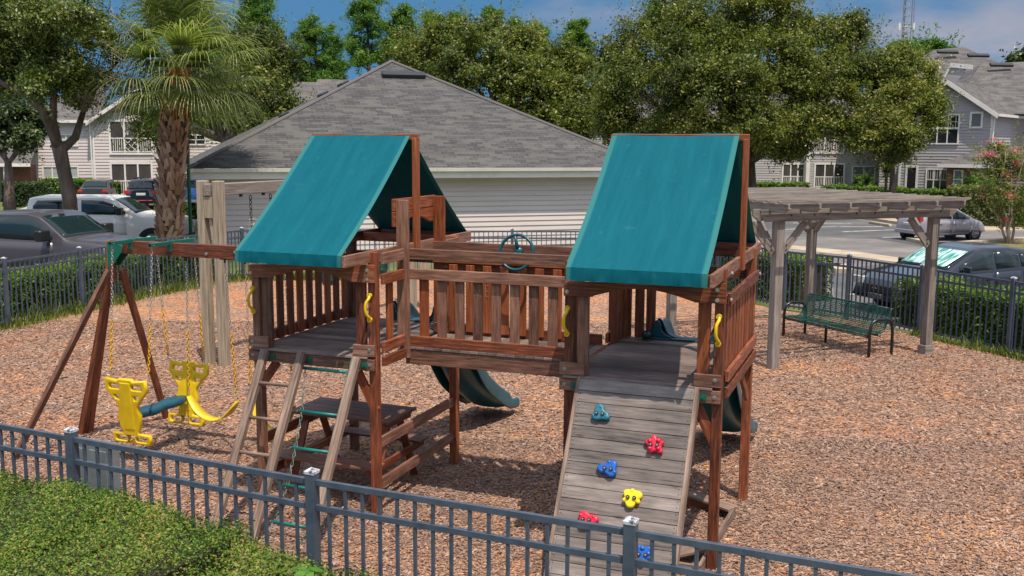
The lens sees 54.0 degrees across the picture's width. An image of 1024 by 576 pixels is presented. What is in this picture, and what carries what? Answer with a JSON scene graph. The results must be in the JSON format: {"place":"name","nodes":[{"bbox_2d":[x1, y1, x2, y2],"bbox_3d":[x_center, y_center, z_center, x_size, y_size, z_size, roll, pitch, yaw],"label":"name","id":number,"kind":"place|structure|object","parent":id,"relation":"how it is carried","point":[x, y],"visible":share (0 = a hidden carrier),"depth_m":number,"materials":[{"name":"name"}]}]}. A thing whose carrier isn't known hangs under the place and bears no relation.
{"place":"outdoors","nodes":[
{"label":"outdoors","id":0,"kind":"place"},
{"bbox_2d":[316,79,349,87],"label":"house","id":1,"kind":"structure","parent":0,"point":[334,83],"depth_m":86.45,"materials":[{"name":"grey"}]},
{"bbox_2d":[0,163,999,351],"bbox_3d":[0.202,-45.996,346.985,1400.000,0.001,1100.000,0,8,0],"label":"ground","id":2,"kind":"structure","parent":0,"point":[390,265],"depth_m":30.25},
{"bbox_2d":[1,180,52,206],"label":"hedge","id":3,"kind":"object","parent":2,"relation":"on","point":[25,191],"visible":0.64,"depth_m":58.14,"materials":[{"name":"green plant"}]},
{"bbox_2d":[36,177,92,193],"bbox_3d":[-28.428,-6.384,64.903,4.501,1.585,2.002,3,9,21],"label":"hedge","id":4,"kind":"object","parent":2,"relation":"on","point":[77,181],"visible":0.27,"depth_m":64.29,"materials":[{"name":"green plant"}]},
{"bbox_2d":[0,0,139,210],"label":"oak tree","id":5,"kind":"object","parent":2,"relation":"on","point":[41,61],"visible":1,"depth_m":28.53,"materials":[{"name":"green plant"}]},
{"bbox_2d":[77,179,121,194],"bbox_3d":[-25.611,-6.026,62.659,1.892,1.511,4.600,-1,8,-10],"label":"sedan","id":6,"kind":"object","parent":2,"relation":"on","point":[98,186],"visible":0.47,"depth_m":61.18,"materials":[{"name":"grey paint"}]},
{"bbox_2d":[0,239,213,318],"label":"hedge","id":7,"kind":"object","parent":2,"relation":"on","point":[65,282],"visible":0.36,"depth_m":22.78,"materials":[{"name":"green plant"}]},
{"bbox_2d":[114,181,121,194],"bbox_3d":[-25.253,-6.073,63.424,1.230,1.399,1.635,0,8,0],"label":"hedge","id":8,"kind":"object","parent":2,"relation":"on","point":[117,184],"visible":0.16,"depth_m":63.59,"materials":[{"name":"green plant"}]},
{"bbox_2d":[0,80,333,200],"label":"apartment house","id":9,"kind":"structure","parent":2,"relation":"on","point":[102,157],"depth_m":65.67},
{"bbox_2d":[42,166,78,178],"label":"window","id":10,"kind":"structure","parent":9,"relation":"in","point":[47,171],"depth_m":65.42,"materials":[{"name":"white glass"}]},
{"bbox_2d":[61,134,77,145],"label":"window","id":11,"kind":"structure","parent":9,"relation":"in","point":[64,136],"depth_m":65.29,"materials":[{"name":"white glass"}]},
{"bbox_2d":[189,134,196,144],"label":"window","id":12,"kind":"structure","parent":9,"relation":"in","point":[192,138],"depth_m":67.86,"materials":[{"name":"white glass"}]},
{"bbox_2d":[195,134,205,144],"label":"window","id":13,"kind":"structure","parent":9,"relation":"in","point":[199,142],"depth_m":68.00,"materials":[{"name":"white glass"}]},
{"bbox_2d":[75,0,281,241],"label":"palm tree","id":14,"kind":"object","parent":2,"relation":"on","point":[178,25],"visible":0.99,"depth_m":29.78,"materials":[{"name":"green plant"}]},
{"bbox_2d":[186,132,192,237],"bbox_3d":[-10.084,-3.085,31.397,0.190,4.600,0.200,0,8,0],"label":"pole","id":15,"kind":"object","parent":2,"relation":"on","point":[189,197],"visible":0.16,"depth_m":31.38,"materials":[{"name":"teal paint"}]},
{"bbox_2d":[183,201,196,219],"bbox_3d":[-14.044,-3.202,44.028,0.652,1.207,0.716,6,10,35],"label":"bush","id":16,"kind":"object","parent":2,"relation":"on","point":[194,211],"visible":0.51,"depth_m":43.92,"materials":[{"name":"green plant"}]},
{"bbox_2d":[0,468,379,575],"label":"hedge","id":17,"kind":"object","parent":2,"relation":"on","point":[48,533],"visible":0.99,"depth_m":7.21,"materials":[{"name":"green plant"}]},
{"bbox_2d":[290,565,324,575],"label":"weed","id":18,"kind":"object","parent":17,"relation":"on","point":[307,571],"visible":1,"depth_m":6.62,"materials":[{"name":"green plant"}]},
{"bbox_2d":[224,0,288,45],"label":"pine tree","id":19,"kind":"object","parent":2,"relation":"on","point":[256,9],"visible":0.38,"depth_m":86.89,"materials":[{"name":"green plant"}]},
{"bbox_2d":[287,7,350,81],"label":"pine tree","id":20,"kind":"object","parent":2,"relation":"on","point":[327,59],"visible":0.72,"depth_m":91.86,"materials":[{"name":"green plant"}]},
{"bbox_2d":[331,54,371,79],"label":"pine tree","id":21,"kind":"object","parent":2,"relation":"on","point":[344,76],"visible":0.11,"depth_m":97.55,"materials":[{"name":"green plant"}]},
{"bbox_2d":[339,0,389,73],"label":"pine tree","id":22,"kind":"object","parent":2,"relation":"on","point":[360,11],"visible":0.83,"depth_m":101.44,"materials":[{"name":"green plant"}]},
{"bbox_2d":[370,0,421,58],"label":"pine tree","id":23,"kind":"object","parent":2,"relation":"on","point":[401,13],"visible":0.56,"depth_m":96.80,"materials":[{"name":"green plant"}]},
{"bbox_2d":[190,60,607,252],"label":"garage","id":24,"kind":"structure","parent":2,"relation":"on","point":[493,165],"depth_m":36.06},
{"bbox_2d":[414,10,447,47],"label":"pine tree","id":25,"kind":"object","parent":2,"relation":"on","point":[425,12],"visible":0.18,"depth_m":111.48,"materials":[{"name":"green plant"}]},
{"bbox_2d":[443,9,469,38],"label":"pine tree","id":26,"kind":"object","parent":2,"relation":"on","point":[457,15],"visible":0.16,"depth_m":111.44,"materials":[{"name":"green plant"}]},
{"bbox_2d":[0,423,917,575],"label":"metal fence","id":27,"kind":"object","parent":2,"relation":"on","point":[629,560],"visible":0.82,"depth_m":7.07,"materials":[{"name":"grey metal"}]},
{"bbox_2d":[373,0,608,143],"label":"oak tree","id":28,"kind":"object","parent":2,"relation":"on","point":[510,67],"visible":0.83,"depth_m":65.72,"materials":[{"name":"green plant"}]},
{"bbox_2d":[479,0,504,46],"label":"pine tree","id":29,"kind":"object","parent":2,"relation":"on","point":[484,12],"visible":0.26,"depth_m":111.57,"materials":[{"name":"green plant"}]},
{"bbox_2d":[0,279,1023,575],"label":"mulch","id":30,"kind":"object","parent":2,"relation":"on","point":[174,307],"visible":0.33,"depth_m":13.57,"materials":[{"name":"brown wood"}]},
{"bbox_2d":[79,437,122,523],"bbox_3d":[-3.615,1.912,8.738,0.510,1.200,0.137,4,9,24],"label":"utility box","id":31,"kind":"object","parent":30,"relation":"on","point":[103,456],"visible":0.18,"depth_m":8.59,"materials":[{"name":"grey metal"}]},
{"bbox_2d":[79,448,107,493],"bbox_3d":[-3.639,1.559,8.629,0.440,0.370,0.011,4,9,24],"label":"door","id":32,"kind":"structure","parent":31,"relation":"in","point":[103,458],"depth_m":8.58,"materials":[{"name":"grey metal"}]},
{"bbox_2d":[0,227,244,327],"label":"metal fence","id":33,"kind":"object","parent":30,"relation":"on","point":[4,261],"visible":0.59,"depth_m":22.37,"materials":[{"name":"grey metal"}]},
{"bbox_2d":[0,267,340,331],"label":"grass","id":34,"kind":"structure","parent":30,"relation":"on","point":[75,309],"depth_m":23.34,"materials":[{"name":"green plant"}]},
{"bbox_2d":[196,180,428,366],"bbox_3d":[-3.582,-0.617,19.957,0.480,3.220,6.960,4,9,25],"label":"timber swing set","id":35,"kind":"object","parent":30,"relation":"on","point":[211,214],"visible":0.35,"depth_m":16.91,"materials":[{"name":"beige wood"}]},
{"bbox_2d":[249,193,271,227],"bbox_3d":[-4.476,-0.736,18.015,0.348,1.899,0.522,-1,8,-7],"label":"bucket swing","id":36,"kind":"object","parent":35,"relation":"hanging from","point":[251,206],"visible":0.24,"depth_m":17.67,"materials":[{"name":"grey"}]},
{"bbox_2d":[322,272,332,284],"bbox_3d":[-3.625,-0.989,19.808,0.348,1.899,0.522,-1,8,-7],"label":"bucket swing","id":37,"kind":"object","parent":35,"relation":"hanging from","point":[323,279],"depth_m":19.81,"materials":[{"name":"green"}]},
{"bbox_2d":[373,222,387,274],"bbox_3d":[-2.817,-1.230,21.511,0.522,1.899,0.348,-5,10,-32],"label":"bucket swing","id":38,"kind":"object","parent":35,"relation":"hanging from","point":[383,268],"visible":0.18,"depth_m":21.57,"materials":[{"name":"green"}]},
{"bbox_2d":[279,397,428,502],"bbox_3d":[-1.762,1.757,11.167,1.240,0.846,1.295,3,9,21],"label":"picnic table","id":39,"kind":"object","parent":30,"relation":"on","point":[393,415],"visible":0.74,"depth_m":11.06,"materials":[{"name":"brown wood"}]},
{"bbox_2d":[10,133,761,575],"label":"playset","id":40,"kind":"object","parent":30,"relation":"on","point":[668,213],"visible":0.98,"depth_m":9.89,"materials":[{"name":"brown wood"}]},
{"bbox_2d":[104,241,208,445],"bbox_3d":[-4.307,0.620,12.150,0.654,2.356,1.190,3,9,21],"label":"glider swing","id":41,"kind":"object","parent":40,"relation":"hanging from","point":[132,413],"visible":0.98,"depth_m":11.89,"materials":[{"name":"yellow plastic"}]},
{"bbox_2d":[181,257,239,421],"bbox_3d":[-3.576,0.612,11.927,0.728,1.961,0.150,3,9,21],"label":"belt swing","id":42,"kind":"object","parent":40,"relation":"hanging from","point":[199,410],"visible":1,"depth_m":12.00,"materials":[{"name":"yellow plastic"}]},
{"bbox_2d":[244,263,295,429],"bbox_3d":[-2.820,0.681,11.644,0.669,2.011,0.150,3,9,21],"label":"belt swing","id":43,"kind":"object","parent":40,"relation":"hanging from","point":[269,426],"visible":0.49,"depth_m":11.71,"materials":[{"name":"yellow plastic"}]},
{"bbox_2d":[262,367,347,543],"bbox_3d":[-1.971,1.608,9.753,0.645,1.524,0.803,3,9,21],"label":"chain ladder","id":44,"kind":"object","parent":40,"relation":"attached to","point":[285,485],"visible":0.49,"depth_m":9.81,"materials":[{"name":"teal plastic"}]},
{"bbox_2d":[641,330,651,340],"bbox_3d":[1.442,0.503,10.777,0.110,0.110,0.110,0,8,0],"label":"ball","id":45,"kind":"object","parent":40,"relation":"on","point":[646,335],"visible":1,"depth_m":10.74,"materials":[{"name":"teal plastic"}]},
{"bbox_2d":[244,228,578,276],"bbox_3d":[-1.576,-0.933,27.938,11.846,1.495,0.092,0,8,-1],"label":"metal fence","id":46,"kind":"object","parent":30,"relation":"on","point":[512,231],"visible":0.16,"depth_m":27.88,"materials":[{"name":"black metal"}]},
{"bbox_2d":[666,187,970,368],"bbox_3d":[5.257,-0.327,18.938,4.342,2.912,4.540,-3,9,-22],"label":"pergola","id":47,"kind":"object","parent":30,"relation":"on","point":[807,209],"visible":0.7,"depth_m":17.27,"materials":[{"name":"grey wood"}]},
{"bbox_2d":[782,293,893,357],"bbox_3d":[6.115,0.665,18.980,0.622,0.844,2.256,-4,9,-27],"label":"park bench","id":48,"kind":"object","parent":30,"relation":"on","point":[804,320],"visible":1,"depth_m":18.93,"materials":[{"name":"green metal"}]},
{"bbox_2d":[710,247,1023,353],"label":"metal fence","id":49,"kind":"object","parent":30,"relation":"on","point":[1013,282],"visible":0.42,"depth_m":20.15,"materials":[{"name":"grey metal"}]},
{"bbox_2d":[505,16,528,104],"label":"pine tree","id":50,"kind":"object","parent":2,"relation":"on","point":[513,21],"visible":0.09,"depth_m":111.62,"materials":[{"name":"green plant"}]},
{"bbox_2d":[525,9,552,103],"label":"pine tree","id":51,"kind":"object","parent":2,"relation":"on","point":[546,29],"visible":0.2,"depth_m":111.70,"materials":[{"name":"green plant"}]},
{"bbox_2d":[561,16,598,56],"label":"pine tree","id":52,"kind":"object","parent":2,"relation":"on","point":[581,35],"visible":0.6,"depth_m":101.87,"materials":[{"name":"green plant"}]},
{"bbox_2d":[587,24,643,144],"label":"oak tree","id":53,"kind":"object","parent":2,"relation":"on","point":[601,52],"visible":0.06,"depth_m":77.49,"materials":[{"name":"green plant"}]},
{"bbox_2d":[588,88,686,146],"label":"house","id":54,"kind":"structure","parent":2,"relation":"on","point":[646,115],"depth_m":97.82,"materials":[{"name":"grey"}]},
{"bbox_2d":[633,3,664,109],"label":"pine tree","id":55,"kind":"object","parent":2,"relation":"on","point":[658,9],"visible":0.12,"depth_m":96.92,"materials":[{"name":"green plant"}]},
{"bbox_2d":[576,0,897,187],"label":"oak tree","id":56,"kind":"object","parent":2,"relation":"on","point":[689,68],"visible":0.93,"depth_m":57.95,"materials":[{"name":"green plant"}]},
{"bbox_2d":[711,250,834,301],"bbox_3d":[6.430,-0.427,25.438,1.508,1.224,3.369,-5,10,-31],"label":"hedge","id":57,"kind":"object","parent":2,"relation":"on","point":[803,279],"visible":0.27,"depth_m":24.39,"materials":[{"name":"green plant"}]},
{"bbox_2d":[705,92,879,187],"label":"apartment house","id":58,"kind":"structure","parent":2,"relation":"on","point":[818,172],"depth_m":83.45,"materials":[{"name":"grey wood"}]},
{"bbox_2d":[851,166,875,182],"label":"window","id":59,"kind":"structure","parent":58,"relation":"in","point":[857,168],"depth_m":83.39,"materials":[{"name":"black glass"}]},
{"bbox_2d":[756,180,947,196],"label":"hedge","id":60,"kind":"object","parent":2,"relation":"on","point":[934,191],"visible":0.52,"depth_m":67.72,"materials":[{"name":"green plant"}]},
{"bbox_2d":[852,170,879,185],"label":"bush","id":61,"kind":"object","parent":2,"relation":"on","point":[857,180],"visible":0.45,"depth_m":71.42,"materials":[{"name":"green plant"}]},
{"bbox_2d":[854,168,877,185],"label":"yucca","id":62,"kind":"object","parent":2,"relation":"on","point":[867,178],"visible":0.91,"depth_m":69.47,"materials":[{"name":"green plant"}]},
{"bbox_2d":[871,161,899,191],"bbox_3d":[22.950,-6.484,61.687,2.162,3.010,2.185,0,8,0],"label":"yucca","id":63,"kind":"object","parent":2,"relation":"on","point":[884,171],"visible":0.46,"depth_m":61.58,"materials":[{"name":"green plant"}]},
{"bbox_2d":[872,37,922,54],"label":"pine tree","id":64,"kind":"object","parent":2,"relation":"on","point":[913,46],"visible":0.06,"depth_m":126.21,"materials":[{"name":"green plant"}]},
{"bbox_2d":[825,26,970,192],"bbox_3d":[21.407,-9.872,58.367,9.114,10.659,7.441,-5,10,-34],"label":"oak tree","id":65,"kind":"object","parent":2,"relation":"on","point":[891,134],"visible":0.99,"depth_m":57.09,"materials":[{"name":"green plant"}]},
{"bbox_2d":[898,0,914,39],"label":"radio mast","id":66,"kind":"object","parent":2,"relation":"on","point":[904,26],"visible":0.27,"depth_m":252.80,"materials":[{"name":"silver metal"}]},
{"bbox_2d":[885,21,964,56],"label":"pine tree","id":67,"kind":"object","parent":2,"relation":"on","point":[938,43],"visible":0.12,"depth_m":135.51,"materials":[{"name":"green plant"}]},
{"bbox_2d":[848,47,1023,186],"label":"apartment house","id":68,"kind":"structure","parent":2,"relation":"on","point":[1002,84],"depth_m":73.08,"materials":[{"name":"grey"}]},
{"bbox_2d":[890,272,1023,350],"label":"hedge","id":69,"kind":"object","parent":2,"relation":"on","point":[1001,319],"visible":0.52,"depth_m":19.68,"materials":[{"name":"green plant"}]},
{"bbox_2d":[898,63,1023,189],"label":"apartment house","id":70,"kind":"structure","parent":2,"relation":"on","point":[982,112],"depth_m":66.62,"materials":[{"name":"grey"}]},
{"bbox_2d":[905,166,917,187],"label":"door","id":71,"kind":"structure","parent":70,"relation":"in","point":[911,179],"depth_m":68.56,"materials":[{"name":"black"}]},
{"bbox_2d":[925,168,946,189],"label":"window","id":72,"kind":"structure","parent":70,"relation":"in","point":[934,177],"depth_m":67.58,"materials":[{"name":"white glass"}]},
{"bbox_2d":[925,114,959,143],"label":"window","id":73,"kind":"structure","parent":70,"relation":"in","point":[946,138],"depth_m":66.75,"materials":[{"name":"white glass"}]},
{"bbox_2d":[941,100,954,111],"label":"arched window","id":74,"kind":"structure","parent":70,"relation":"in","point":[950,106],"depth_m":66.50,"materials":[{"name":"white glass"}]},
{"bbox_2d":[953,170,963,184],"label":"window","id":75,"kind":"structure","parent":70,"relation":"in","point":[956,173],"depth_m":65.79,"materials":[{"name":"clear glass"}]},
{"bbox_2d":[969,111,983,127],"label":"window","id":76,"kind":"structure","parent":70,"relation":"in","point":[976,118],"depth_m":65.63,"materials":[{"name":"clear glass"}]},
{"bbox_2d":[947,184,1023,226],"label":"hedge","id":77,"kind":"object","parent":2,"relation":"on","point":[977,209],"visible":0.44,"depth_m":47.34,"materials":[{"name":"plant"}]},
{"bbox_2d":[999,42,1023,61],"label":"pine tree","id":78,"kind":"object","parent":2,"relation":"on","point":[1016,56],"visible":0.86,"depth_m":146.05,"materials":[{"name":"green plant"}]},
{"bbox_2d":[22,0,1023,106],"label":"sky","id":79,"kind":"structure","parent":0,"point":[987,26],"materials":[{"name":"blue"}]},
{"bbox_2d":[150,208,1023,349],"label":"road","id":80,"kind":"structure","parent":0,"point":[881,247],"depth_m":37.99,"materials":[{"name":"grey asphalt"}]},
{"bbox_2d":[124,177,157,205],"bbox_3d":[-20.912,-5.552,58.449,1.962,1.818,4.570,0,8,-4],"label":"suv","id":81,"kind":"object","parent":80,"relation":"on","point":[141,189],"visible":0.32,"depth_m":56.38,"materials":[{"name":"blue paint"}]},
{"bbox_2d":[184,179,200,206],"bbox_3d":[-18.136,-5.564,58.630,1.962,1.817,4.580,0,8,-2],"label":"suv","id":82,"kind":"object","parent":80,"relation":"on","point":[193,194],"visible":0.12,"depth_m":56.49,"materials":[{"name":"blue paint"}]},
{"bbox_2d":[93,0,318,168],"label":"oak tree","id":83,"kind":"object","parent":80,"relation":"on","point":[282,67],"visible":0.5,"depth_m":54.92,"materials":[{"name":"green plant"}]},
{"bbox_2d":[865,218,896,223],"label":"kerb","id":84,"kind":"structure","parent":80,"relation":"on","point":[891,220],"depth_m":49.72,"materials":[{"name":"concrete"}]},
{"bbox_2d":[906,237,1023,243],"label":"kerb","id":85,"kind":"structure","parent":80,"relation":"on","point":[914,240],"depth_m":39.24,"materials":[{"name":"concrete"}]},
{"bbox_2d":[922,241,1023,248],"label":"grass","id":86,"kind":"structure","parent":80,"relation":"on","point":[1017,244],"depth_m":38.43,"materials":[{"name":"green plant"}]},
{"bbox_2d":[961,114,1023,243],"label":"crape myrtle","id":87,"kind":"object","parent":86,"relation":"on","point":[1008,195],"visible":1,"depth_m":38.36,"materials":[{"name":"green plant"}]},
{"bbox_2d":[946,157,1023,184],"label":"bush","id":88,"kind":"object","parent":80,"relation":"on","point":[969,179],"visible":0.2,"depth_m":56.84,"materials":[{"name":"green plant"}]},
{"bbox_2d":[758,240,897,261],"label":"sidewalk","id":89,"kind":"structure","parent":0,"point":[866,255],"depth_m":35.14,"materials":[{"name":"concrete"}]},
{"bbox_2d":[763,219,922,245],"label":"parking lot","id":90,"kind":"structure","parent":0,"point":[836,228],"depth_m":44.61,"materials":[{"name":"grey asphalt"}]},
{"bbox_2d":[869,221,891,226],"bbox_3d":[17.483,-3.050,47.764,0.150,0.120,1.982,-1,8,-8],"label":"wheel stop","id":91,"kind":"object","parent":90,"relation":"on","point":[880,223],"visible":1,"depth_m":47.63,"materials":[{"name":"concrete"}]},
{"bbox_2d":[894,209,984,239],"bbox_3d":[17.291,-2.612,40.596,3.466,1.374,1.709,-3,9,-20],"label":"hatchback","id":92,"kind":"object","parent":90,"relation":"on","point":[958,222],"visible":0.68,"depth_m":40.08,"materials":[{"name":"silver metal"}]},
{"bbox_2d":[828,264,901,319],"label":"parking lot","id":93,"kind":"structure","parent":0,"point":[844,284],"depth_m":26.04,"materials":[{"name":"grey asphalt"}]},
{"bbox_2d":[828,262,851,273],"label":"kerb","id":94,"kind":"structure","parent":93,"relation":"on","point":[839,271],"depth_m":29.81,"materials":[{"name":"concrete"}]},
{"bbox_2d":[853,241,1023,306],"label":"sedan","id":95,"kind":"object","parent":93,"relation":"on","point":[989,260],"visible":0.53,"depth_m":22.80,"materials":[{"name":"grey paint"}]},
{"bbox_2d":[909,326,1023,361],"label":"grass","id":96,"kind":"structure","parent":0,"point":[1018,356],"depth_m":18.58,"materials":[{"name":"green plant"}]},
{"bbox_2d":[984,226,1022,229],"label":"sidewalk","id":97,"kind":"structure","parent":0,"point":[991,228],"depth_m":46.03,"materials":[{"name":"concrete"}]},
{"label":"parking lot","id":98,"kind":"structure","parent":0,"visible":0},
{"bbox_2d":[0,83,68,210],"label":"oak tree","id":99,"kind":"object","parent":98,"relation":"on","point":[22,129],"visible":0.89,"depth_m":44.97,"materials":[{"name":"green plant"}]},
{"bbox_2d":[0,209,142,269],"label":"car","id":100,"kind":"object","parent":98,"relation":"on","point":[25,233],"visible":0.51,"depth_m":25.68,"materials":[{"name":"grey paint"}]},
{"bbox_2d":[27,194,194,241],"bbox_3d":[-13.791,-2.196,34.657,5.200,2.015,2.617,0,8,-2],"label":"pickup truck","id":101,"kind":"object","parent":98,"relation":"on","point":[127,215],"visible":0.32,"depth_m":33.70,"materials":[{"name":"white paint"}]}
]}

